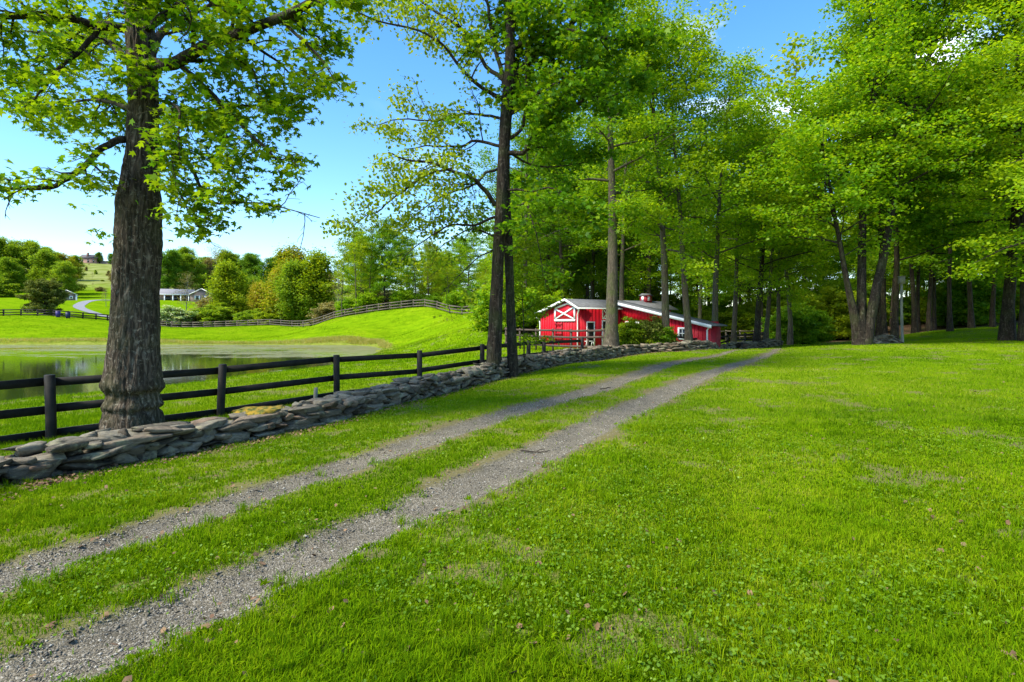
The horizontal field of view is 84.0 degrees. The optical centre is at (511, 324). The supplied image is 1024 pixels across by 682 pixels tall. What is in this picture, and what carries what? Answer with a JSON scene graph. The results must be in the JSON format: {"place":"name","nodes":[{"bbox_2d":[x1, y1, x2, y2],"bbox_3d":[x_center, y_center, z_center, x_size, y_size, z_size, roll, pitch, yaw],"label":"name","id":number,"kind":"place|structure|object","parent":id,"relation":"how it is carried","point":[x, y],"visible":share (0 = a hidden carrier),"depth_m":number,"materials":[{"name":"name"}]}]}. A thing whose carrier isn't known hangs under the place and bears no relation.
{"place":"outdoors","nodes":[
{"label":"outdoors","id":0,"kind":"place"},
{"bbox_2d":[0,345,381,401],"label":"pond water","id":1,"kind":"structure","parent":0,"point":[17,362],"depth_m":47.21,"materials":[{"name":"green liquid"}]},
{"bbox_2d":[0,377,711,681],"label":"gravel","id":2,"kind":"structure","parent":0,"point":[144,622],"depth_m":4.21,"materials":[{"name":"gravel"}]},
{"bbox_2d":[0,0,1013,306],"label":"sky","id":3,"kind":"structure","parent":0,"point":[342,156],"materials":[{"name":"blue"}]},
{"bbox_2d":[0,263,1023,681],"bbox_3d":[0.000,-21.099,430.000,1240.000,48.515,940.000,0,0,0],"label":"ground","id":4,"kind":"structure","parent":0,"point":[364,325],"depth_m":6.87,"materials":[{"name":"plant"}]},
{"bbox_2d":[0,277,21,296],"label":"shrub","id":5,"kind":"object","parent":4,"relation":"on","point":[6,290],"visible":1,"depth_m":172.15,"materials":[{"name":"green plant"}]},
{"bbox_2d":[0,236,27,288],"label":"tree","id":6,"kind":"object","parent":4,"relation":"on","point":[7,249],"visible":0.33,"depth_m":192.77,"materials":[{"name":"green plant"}]},
{"bbox_2d":[0,256,28,293],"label":"tree","id":7,"kind":"object","parent":4,"relation":"on","point":[8,265],"visible":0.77,"depth_m":176.20,"materials":[{"name":"green plant"}]},
{"bbox_2d":[12,239,50,287],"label":"tree","id":8,"kind":"object","parent":4,"relation":"on","point":[30,247],"visible":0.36,"depth_m":195.63,"materials":[{"name":"green plant"}]},
{"bbox_2d":[15,277,71,314],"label":"evergreen bush","id":9,"kind":"object","parent":4,"relation":"on","point":[46,294],"visible":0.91,"depth_m":117.41,"materials":[{"name":"green plant"}]},
{"bbox_2d":[24,247,65,283],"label":"tree","id":10,"kind":"object","parent":4,"relation":"on","point":[42,260],"visible":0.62,"depth_m":182.64,"materials":[{"name":"green plant"}]},
{"bbox_2d":[0,309,108,320],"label":"board fence","id":11,"kind":"object","parent":4,"relation":"on","point":[53,312],"visible":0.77,"depth_m":112.34,"materials":[{"name":"black paint"}]},
{"bbox_2d":[45,260,82,292],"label":"tree","id":12,"kind":"object","parent":4,"relation":"on","point":[60,270],"visible":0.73,"depth_m":176.09,"materials":[{"name":"green plant"}]},
{"bbox_2d":[50,252,86,291],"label":"tree","id":13,"kind":"object","parent":4,"relation":"on","point":[69,259],"visible":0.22,"depth_m":191.22,"materials":[{"name":"green plant"}]},
{"bbox_2d":[160,248,188,288],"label":"tree","id":14,"kind":"object","parent":4,"relation":"on","point":[173,269],"visible":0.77,"depth_m":207.92,"materials":[{"name":"green plant"}]},
{"bbox_2d":[160,304,197,325],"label":"shrub","id":15,"kind":"object","parent":4,"relation":"on","point":[170,313],"visible":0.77,"depth_m":128.81,"materials":[{"name":"green plant"}]},
{"bbox_2d":[159,289,212,301],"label":"house","id":16,"kind":"structure","parent":4,"relation":"on","point":[169,294],"depth_m":182.76,"materials":[{"name":"grey"}]},
{"bbox_2d":[176,253,208,290],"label":"tree","id":17,"kind":"object","parent":4,"relation":"on","point":[192,270],"visible":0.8,"depth_m":214.59,"materials":[{"name":"green plant"}]},
{"bbox_2d":[0,335,392,347],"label":"bank grass","id":18,"kind":"structure","parent":4,"relation":"on","point":[378,341],"depth_m":80.35,"materials":[{"name":"plant"}]},
{"bbox_2d":[0,0,412,429],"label":"maple tree","id":19,"kind":"object","parent":4,"relation":"on","point":[131,385],"visible":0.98,"depth_m":10.15,"materials":[{"name":"green plant"}]},
{"bbox_2d":[189,302,240,326],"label":"shrub","id":20,"kind":"object","parent":4,"relation":"on","point":[212,312],"visible":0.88,"depth_m":133.17,"materials":[{"name":"green plant"}]},
{"bbox_2d":[160,319,270,327],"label":"board fence","id":21,"kind":"object","parent":4,"relation":"on","point":[225,323],"visible":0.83,"depth_m":125.61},
{"bbox_2d":[201,258,251,322],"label":"tree","id":22,"kind":"object","parent":4,"relation":"on","point":[224,288],"visible":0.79,"depth_m":140.20,"materials":[{"name":"green plant"}]},
{"bbox_2d":[236,252,263,279],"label":"tree","id":23,"kind":"object","parent":4,"relation":"on","point":[249,262],"visible":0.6,"depth_m":232.53,"materials":[{"name":"green plant"}]},
{"bbox_2d":[244,280,272,311],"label":"tree","id":24,"kind":"object","parent":4,"relation":"on","point":[252,299],"visible":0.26,"depth_m":138.05,"materials":[{"name":"green plant"}]},
{"bbox_2d":[254,256,279,290],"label":"tree","id":25,"kind":"object","parent":4,"relation":"on","point":[271,259],"visible":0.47,"depth_m":229.68,"materials":[{"name":"green plant"}]},
{"bbox_2d":[249,308,289,324],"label":"shrub","id":26,"kind":"object","parent":4,"relation":"on","point":[271,315],"visible":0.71,"depth_m":125.91,"materials":[{"name":"green plant"}]},
{"bbox_2d":[250,237,308,324],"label":"tree","id":27,"kind":"object","parent":4,"relation":"on","point":[269,301],"visible":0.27,"depth_m":132.19,"materials":[{"name":"green plant"}]},
{"bbox_2d":[0,306,573,363],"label":"field grass","id":28,"kind":"structure","parent":4,"relation":"on","point":[421,341],"depth_m":85.93,"materials":[{"name":"plant"}]},
{"bbox_2d":[0,337,583,444],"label":"board fence","id":29,"kind":"object","parent":4,"relation":"on","point":[51,408],"visible":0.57,"depth_m":12.84,"materials":[{"name":"black paint"}]},
{"bbox_2d":[270,258,322,324],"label":"tree","id":30,"kind":"object","parent":4,"relation":"on","point":[287,288],"visible":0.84,"depth_m":125.93,"materials":[{"name":"green plant"}]},
{"bbox_2d":[279,244,343,325],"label":"tree","id":31,"kind":"object","parent":4,"relation":"on","point":[318,269],"visible":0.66,"depth_m":127.54,"materials":[{"name":"green plant"}]},
{"bbox_2d":[305,301,336,322],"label":"shrub","id":32,"kind":"object","parent":4,"relation":"on","point":[325,308],"visible":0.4,"depth_m":109.63,"materials":[{"name":"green plant"}]},
{"bbox_2d":[322,227,363,316],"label":"airy tree","id":33,"kind":"object","parent":4,"relation":"on","point":[335,261],"visible":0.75,"depth_m":103.81,"materials":[{"name":"green plant"}]},
{"bbox_2d":[336,213,375,302],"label":"airy tree","id":34,"kind":"object","parent":4,"relation":"on","point":[356,252],"visible":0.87,"depth_m":100.85,"materials":[{"name":"green plant"}]},
{"bbox_2d":[343,232,380,302],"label":"woodland tree","id":35,"kind":"object","parent":4,"relation":"on","point":[353,272],"visible":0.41,"depth_m":106.88,"materials":[{"name":"green plant"}]},
{"bbox_2d":[350,288,384,313],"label":"shrub","id":36,"kind":"object","parent":4,"relation":"on","point":[366,298],"visible":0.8,"depth_m":100.53,"materials":[{"name":"green plant"}]},
{"bbox_2d":[347,211,389,292],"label":"airy tree","id":37,"kind":"object","parent":4,"relation":"on","point":[365,244],"visible":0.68,"depth_m":102.90,"materials":[{"name":"green plant"}]},
{"bbox_2d":[270,299,472,326],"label":"board fence","id":38,"kind":"object","parent":4,"relation":"on","point":[367,311],"visible":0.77,"depth_m":98.32,"materials":[{"name":"wood"}]},
{"bbox_2d":[353,216,411,310],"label":"woodland tree","id":39,"kind":"object","parent":4,"relation":"on","point":[390,256],"visible":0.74,"depth_m":101.63,"materials":[{"name":"green plant"}]},
{"bbox_2d":[364,226,406,294],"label":"woodland tree","id":40,"kind":"object","parent":4,"relation":"on","point":[396,268],"visible":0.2,"depth_m":110.17,"materials":[{"name":"green plant"}]},
{"bbox_2d":[0,338,783,487],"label":"stone wall","id":41,"kind":"structure","parent":4,"relation":"on","point":[97,449],"depth_m":10.09,"materials":[{"name":"stone"}]},
{"bbox_2d":[387,286,421,309],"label":"shrub","id":42,"kind":"object","parent":4,"relation":"on","point":[403,295],"visible":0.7,"depth_m":101.37,"materials":[{"name":"green plant"}]},
{"bbox_2d":[395,227,431,294],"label":"woodland tree","id":43,"kind":"object","parent":4,"relation":"on","point":[416,243],"visible":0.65,"depth_m":104.08,"materials":[{"name":"green plant"}]},
{"bbox_2d":[408,240,446,295],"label":"woodland tree","id":44,"kind":"object","parent":4,"relation":"on","point":[434,275],"visible":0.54,"depth_m":110.84,"materials":[{"name":"green plant"}]},
{"bbox_2d":[441,287,471,311],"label":"shrub","id":45,"kind":"object","parent":4,"relation":"on","point":[453,296],"visible":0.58,"depth_m":98.43,"materials":[{"name":"green plant"}]},
{"bbox_2d":[440,233,487,291],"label":"woodland tree","id":46,"kind":"object","parent":4,"relation":"on","point":[468,261],"visible":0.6,"depth_m":110.62,"materials":[{"name":"green plant"}]},
{"bbox_2d":[463,276,541,331],"bbox_3d":[-0.387,-1.872,56.207,7.810,6.570,8.407,0,0,-32],"label":"shrub","id":47,"kind":"object","parent":4,"relation":"on","point":[482,307],"visible":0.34,"depth_m":55.08,"materials":[{"name":"green plant"}]},
{"bbox_2d":[462,178,546,285],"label":"woodland tree","id":48,"kind":"object","parent":4,"relation":"on","point":[483,266],"visible":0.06,"depth_m":84.74,"materials":[{"name":"green plant"}]},
{"bbox_2d":[312,0,700,377],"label":"maple tree","id":49,"kind":"object","parent":4,"relation":"on","point":[572,44],"visible":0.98,"depth_m":18.64,"materials":[{"name":"green plant"}]},
{"bbox_2d":[0,406,1023,681],"bbox_3d":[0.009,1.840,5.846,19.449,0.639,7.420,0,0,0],"label":"lawn grass","id":50,"kind":"structure","parent":4,"relation":"on","point":[820,523],"depth_m":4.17,"materials":[{"name":"plant"}]},
{"bbox_2d":[0,388,1023,681],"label":"clover","id":51,"kind":"object","parent":4,"relation":"on","point":[776,676],"visible":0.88,"depth_m":3.72,"materials":[{"name":"green plant"}]},
{"bbox_2d":[0,415,1023,681],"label":"rosette weeds","id":52,"kind":"object","parent":4,"relation":"on","point":[430,569],"visible":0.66,"depth_m":3.73,"materials":[{"name":"green plant"}]},
{"bbox_2d":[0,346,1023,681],"bbox_3d":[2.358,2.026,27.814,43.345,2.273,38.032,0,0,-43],"label":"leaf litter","id":53,"kind":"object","parent":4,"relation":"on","point":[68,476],"visible":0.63,"depth_m":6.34,"materials":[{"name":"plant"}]},
{"bbox_2d":[478,230,561,372],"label":"sapling","id":54,"kind":"object","parent":4,"relation":"on","point":[528,254],"visible":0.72,"depth_m":20.75,"materials":[{"name":"green plant"}]},
{"bbox_2d":[460,67,593,332],"bbox_3d":[1.431,-12.277,57.126,14.177,26.333,13.027,0,0,16],"label":"woodland tree","id":55,"kind":"object","parent":4,"relation":"on","point":[536,156],"visible":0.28,"depth_m":57.00,"materials":[{"name":"green plant"}]},
{"bbox_2d":[504,143,588,291],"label":"woodland tree","id":56,"kind":"object","parent":4,"relation":"on","point":[576,267],"visible":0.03,"depth_m":69.72,"materials":[{"name":"green plant"}]},
{"bbox_2d":[524,290,574,333],"bbox_3d":[3.851,-0.825,55.509,6.811,5.323,6.327,0,0,38],"label":"shrub","id":57,"kind":"object","parent":4,"relation":"on","point":[558,293],"visible":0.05,"depth_m":55.11,"materials":[{"name":"green plant"}]},
{"bbox_2d":[510,139,593,292],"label":"woodland tree","id":58,"kind":"object","parent":4,"relation":"on","point":[565,262],"visible":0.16,"depth_m":64.19,"materials":[{"name":"green plant"}]},
{"bbox_2d":[505,327,604,349],"bbox_3d":[2.477,1.154,38.990,0.530,1.929,10.101,0,0,-38],"label":"paddock fence","id":59,"kind":"object","parent":4,"relation":"on","point":[570,337],"visible":0.69,"depth_m":37.55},
{"bbox_2d":[512,114,630,298],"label":"woodland tree","id":60,"kind":"object","parent":4,"relation":"on","point":[560,254],"visible":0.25,"depth_m":60.26,"materials":[{"name":"green plant"}]},
{"bbox_2d":[552,110,638,299],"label":"woodland tree","id":61,"kind":"object","parent":4,"relation":"on","point":[591,283],"visible":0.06,"depth_m":69.45,"materials":[{"name":"green plant"}]},
{"bbox_2d":[557,118,667,282],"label":"woodland tree","id":62,"kind":"object","parent":4,"relation":"on","point":[640,264],"visible":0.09,"depth_m":62.94,"materials":[{"name":"green plant"}]},
{"bbox_2d":[554,83,697,299],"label":"woodland tree","id":63,"kind":"object","parent":4,"relation":"on","point":[622,265],"visible":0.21,"depth_m":56.47,"materials":[{"name":"green plant"}]},
{"bbox_2d":[535,0,719,345],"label":"roadside tree","id":64,"kind":"object","parent":4,"relation":"on","point":[611,335],"visible":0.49,"depth_m":31.44,"materials":[{"name":"green plant"}]},
{"bbox_2d":[600,316,654,345],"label":"shrub","id":65,"kind":"object","parent":4,"relation":"on","point":[629,333],"visible":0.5,"depth_m":32.85,"materials":[{"name":"green plant"}]},
{"bbox_2d":[577,161,679,293],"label":"woodland tree","id":66,"kind":"object","parent":4,"relation":"on","point":[599,287],"visible":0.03,"depth_m":74.46,"materials":[{"name":"green plant"}]},
{"bbox_2d":[536,293,727,348],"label":"barn","id":67,"kind":"structure","parent":4,"relation":"on","point":[578,314],"depth_m":40.68,"materials":[{"name":"red paint"}]},
{"bbox_2d":[554,303,574,321],"bbox_3d":[3.832,-0.922,41.387,0.103,1.364,2.600,0,0,-30],"label":"loft door","id":68,"kind":"structure","parent":67,"relation":"in","point":[565,312],"depth_m":41.34,"materials":[{"name":"red paint"}]},
{"bbox_2d":[577,131,712,292],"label":"woodland tree","id":69,"kind":"object","parent":4,"relation":"on","point":[605,280],"visible":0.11,"depth_m":65.04,"materials":[{"name":"green plant"}]},
{"bbox_2d":[589,108,706,297],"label":"woodland tree","id":70,"kind":"object","parent":4,"relation":"on","point":[650,243],"visible":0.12,"depth_m":60.01,"materials":[{"name":"green plant"}]},
{"bbox_2d":[628,278,678,306],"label":"shrub","id":71,"kind":"object","parent":4,"relation":"on","point":[656,291],"visible":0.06,"depth_m":73.36,"materials":[{"name":"green plant"}]},
{"bbox_2d":[636,315,675,351],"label":"shrub","id":72,"kind":"object","parent":4,"relation":"on","point":[650,327],"visible":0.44,"depth_m":33.23,"materials":[{"name":"green plant"}]},
{"bbox_2d":[571,0,751,328],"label":"roadside tree","id":73,"kind":"object","parent":4,"relation":"on","point":[638,9],"visible":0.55,"depth_m":32.41,"materials":[{"name":"green plant"}]},
{"bbox_2d":[650,321,680,343],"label":"shrub","id":74,"kind":"object","parent":4,"relation":"on","point":[671,334],"visible":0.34,"depth_m":33.13,"materials":[{"name":"green plant"}]},
{"bbox_2d":[606,12,766,340],"bbox_3d":[9.876,-8.410,34.548,9.110,20.150,9.174,0,0,-5],"label":"roadside tree","id":75,"kind":"object","parent":4,"relation":"on","point":[688,332],"visible":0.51,"depth_m":33.00,"materials":[{"name":"green plant"}]},
{"bbox_2d":[642,160,749,318],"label":"woodland tree","id":76,"kind":"object","parent":4,"relation":"on","point":[699,300],"visible":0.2,"depth_m":55.71,"materials":[{"name":"green plant"}]},
{"bbox_2d":[626,46,807,321],"bbox_3d":[13.391,-7.715,36.195,10.420,19.356,9.575,0,0,-9],"label":"roadside tree","id":77,"kind":"object","parent":4,"relation":"on","point":[739,76],"visible":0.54,"depth_m":35.85,"materials":[{"name":"green plant"}]},
{"bbox_2d":[718,300,769,340],"bbox_3d":[24.150,-0.179,59.880,6.139,4.798,5.703,0,0,28],"label":"shrub","id":78,"kind":"object","parent":4,"relation":"on","point":[745,318],"visible":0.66,"depth_m":58.81,"materials":[{"name":"green plant"}]},
{"bbox_2d":[688,99,802,341],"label":"roadside tree","id":79,"kind":"object","parent":4,"relation":"on","point":[734,321],"visible":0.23,"depth_m":40.76,"materials":[{"name":"green plant"}]},
{"bbox_2d":[687,102,853,341],"bbox_3d":[18.308,-6.812,41.297,10.873,17.124,12.138,0,0,21],"label":"roadside tree","id":80,"kind":"object","parent":4,"relation":"on","point":[758,309],"visible":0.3,"depth_m":39.70,"materials":[{"name":"green plant"}]},
{"bbox_2d":[722,129,827,339],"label":"roadside tree","id":81,"kind":"object","parent":4,"relation":"on","point":[768,309],"visible":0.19,"depth_m":41.59,"materials":[{"name":"green plant"}]},
{"bbox_2d":[738,283,823,337],"bbox_3d":[28.314,-0.944,59.996,8.887,6.945,8.255,0,0,43],"label":"shrub","id":82,"kind":"object","parent":4,"relation":"on","point":[774,303],"visible":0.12,"depth_m":58.70,"materials":[{"name":"green plant"}]},
{"bbox_2d":[723,159,840,339],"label":"roadside tree","id":83,"kind":"object","parent":4,"relation":"on","point":[778,321],"visible":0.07,"depth_m":44.64,"materials":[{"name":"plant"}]},
{"bbox_2d":[761,303,826,344],"bbox_3d":[24.328,0.176,49.948,5.432,4.245,5.046,0,0,8],"label":"shrub","id":84,"kind":"object","parent":4,"relation":"on","point":[804,331],"visible":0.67,"depth_m":48.82,"materials":[{"name":"green plant"}]},
{"bbox_2d":[742,30,850,344],"bbox_3d":[23.433,-11.127,46.782,9.826,25.847,10.688,0,0,40],"label":"airy tree","id":85,"kind":"object","parent":4,"relation":"on","point":[796,61],"visible":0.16,"depth_m":46.91,"materials":[{"name":"green plant"}]},
{"bbox_2d":[792,300,840,341],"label":"shrub","id":86,"kind":"object","parent":4,"relation":"on","point":[826,319],"visible":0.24,"depth_m":52.81,"materials":[{"name":"green plant"}]},
{"bbox_2d":[812,285,875,339],"bbox_3d":[34.399,-0.923,59.855,7.793,6.556,8.389,0,0,-18],"label":"shrub","id":87,"kind":"object","parent":4,"relation":"on","point":[839,310],"visible":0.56,"depth_m":58.71,"materials":[{"name":"green plant"}]},
{"bbox_2d":[818,276,887,323],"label":"shrub","id":88,"kind":"object","parent":4,"relation":"on","point":[837,285],"visible":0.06,"depth_m":72.43,"materials":[{"name":"green plant"}]},
{"bbox_2d":[716,0,1019,344],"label":"maple tree","id":89,"kind":"object","parent":4,"relation":"on","point":[878,51],"visible":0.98,"depth_m":29.48,"materials":[{"name":"green plant"}]},
{"bbox_2d":[808,55,960,334],"bbox_3d":[25.154,-8.989,38.679,10.709,20.769,8.907,0,0,30],"label":"woodland tree","id":90,"kind":"object","parent":4,"relation":"on","point":[883,327],"visible":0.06,"depth_m":38.80,"materials":[{"name":"green plant"}]},
{"bbox_2d":[823,85,962,336],"bbox_3d":[26.795,-8.335,41.136,8.412,19.615,10.114,0,0,-35],"label":"woodland tree","id":91,"kind":"object","parent":4,"relation":"on","point":[906,199],"visible":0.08,"depth_m":38.97,"materials":[{"name":"green plant"}]},
{"bbox_2d":[886,293,910,324],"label":"shrub","id":92,"kind":"object","parent":4,"relation":"on","point":[906,312],"visible":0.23,"depth_m":69.66,"materials":[{"name":"green plant"}]},
{"bbox_2d":[780,0,1023,338],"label":"woodland tree","id":93,"kind":"object","parent":4,"relation":"on","point":[925,222],"visible":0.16,"depth_m":36.24,"materials":[{"name":"green plant"}]},
{"bbox_2d":[857,201,946,331],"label":"woodland tree","id":94,"kind":"object","parent":4,"relation":"on","point":[918,297],"visible":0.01,"depth_m":57.97,"materials":[{"name":"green plant"}]},
{"bbox_2d":[853,61,953,332],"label":"woodland tree","id":95,"kind":"object","parent":4,"relation":"on","point":[914,324],"visible":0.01,"depth_m":54.02,"materials":[{"name":"green plant"}]},
{"bbox_2d":[854,110,1001,331],"bbox_3d":[37.801,-10.515,51.004,11.970,22.525,11.704,0,0,35],"label":"woodland tree","id":96,"kind":"object","parent":4,"relation":"on","point":[928,312],"visible":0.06,"depth_m":51.85,"materials":[{"name":"green plant"}]},
{"bbox_2d":[884,171,989,330],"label":"woodland tree","id":97,"kind":"object","parent":4,"relation":"on","point":[934,315],"visible":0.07,"depth_m":56.62,"materials":[{"name":"green plant"}]},
{"bbox_2d":[877,0,1023,340],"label":"maple tree","id":98,"kind":"object","parent":4,"relation":"on","point":[1007,330],"visible":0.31,"depth_m":32.74,"materials":[{"name":"green plant"}]},
{"bbox_2d":[908,69,1009,331],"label":"woodland tree","id":99,"kind":"object","parent":4,"relation":"on","point":[949,324],"visible":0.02,"depth_m":46.97,"materials":[{"name":"green plant"}]},
{"bbox_2d":[920,278,1003,324],"bbox_3d":[46.864,-2.362,59.730,8.118,6.344,7.542,0,0,8],"label":"shrub","id":100,"kind":"object","parent":4,"relation":"on","point":[938,291],"visible":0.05,"depth_m":59.76,"materials":[{"name":"green plant"}]},
{"bbox_2d":[907,0,1023,282],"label":"maple tree","id":101,"kind":"object","parent":4,"relation":"on","point":[999,57],"visible":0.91,"depth_m":27.98,"materials":[{"name":"green plant"}]},
{"bbox_2d":[910,0,1023,340],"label":"woodland tree","id":102,"kind":"object","parent":4,"relation":"on","point":[1020,333],"visible":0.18,"depth_m":31.69,"materials":[{"name":"green plant"}]},
{"bbox_2d":[921,55,1012,327],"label":"woodland tree","id":103,"kind":"object","parent":4,"relation":"on","point":[970,319],"visible":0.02,"depth_m":49.88,"materials":[{"name":"green plant"}]},
{"bbox_2d":[911,86,1023,326],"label":"woodland tree","id":104,"kind":"object","parent":4,"relation":"on","point":[992,314],"visible":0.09,"depth_m":47.91,"materials":[{"name":"green plant"}]},
{"bbox_2d":[924,276,1019,327],"bbox_3d":[46.218,-2.139,57.084,7.130,5.998,7.675,0,0,-15],"label":"shrub","id":105,"kind":"object","parent":4,"relation":"on","point":[981,305],"visible":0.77,"depth_m":56.31,"materials":[{"name":"green plant"}]},
{"bbox_2d":[950,67,1023,270],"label":"woodland tree","id":106,"kind":"object","parent":4,"relation":"on","point":[991,214],"visible":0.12,"depth_m":42.22,"materials":[{"name":"green plant"}]},
{"bbox_2d":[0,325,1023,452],"bbox_3d":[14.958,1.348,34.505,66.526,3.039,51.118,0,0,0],"label":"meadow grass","id":107,"kind":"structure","parent":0,"point":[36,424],"depth_m":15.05,"materials":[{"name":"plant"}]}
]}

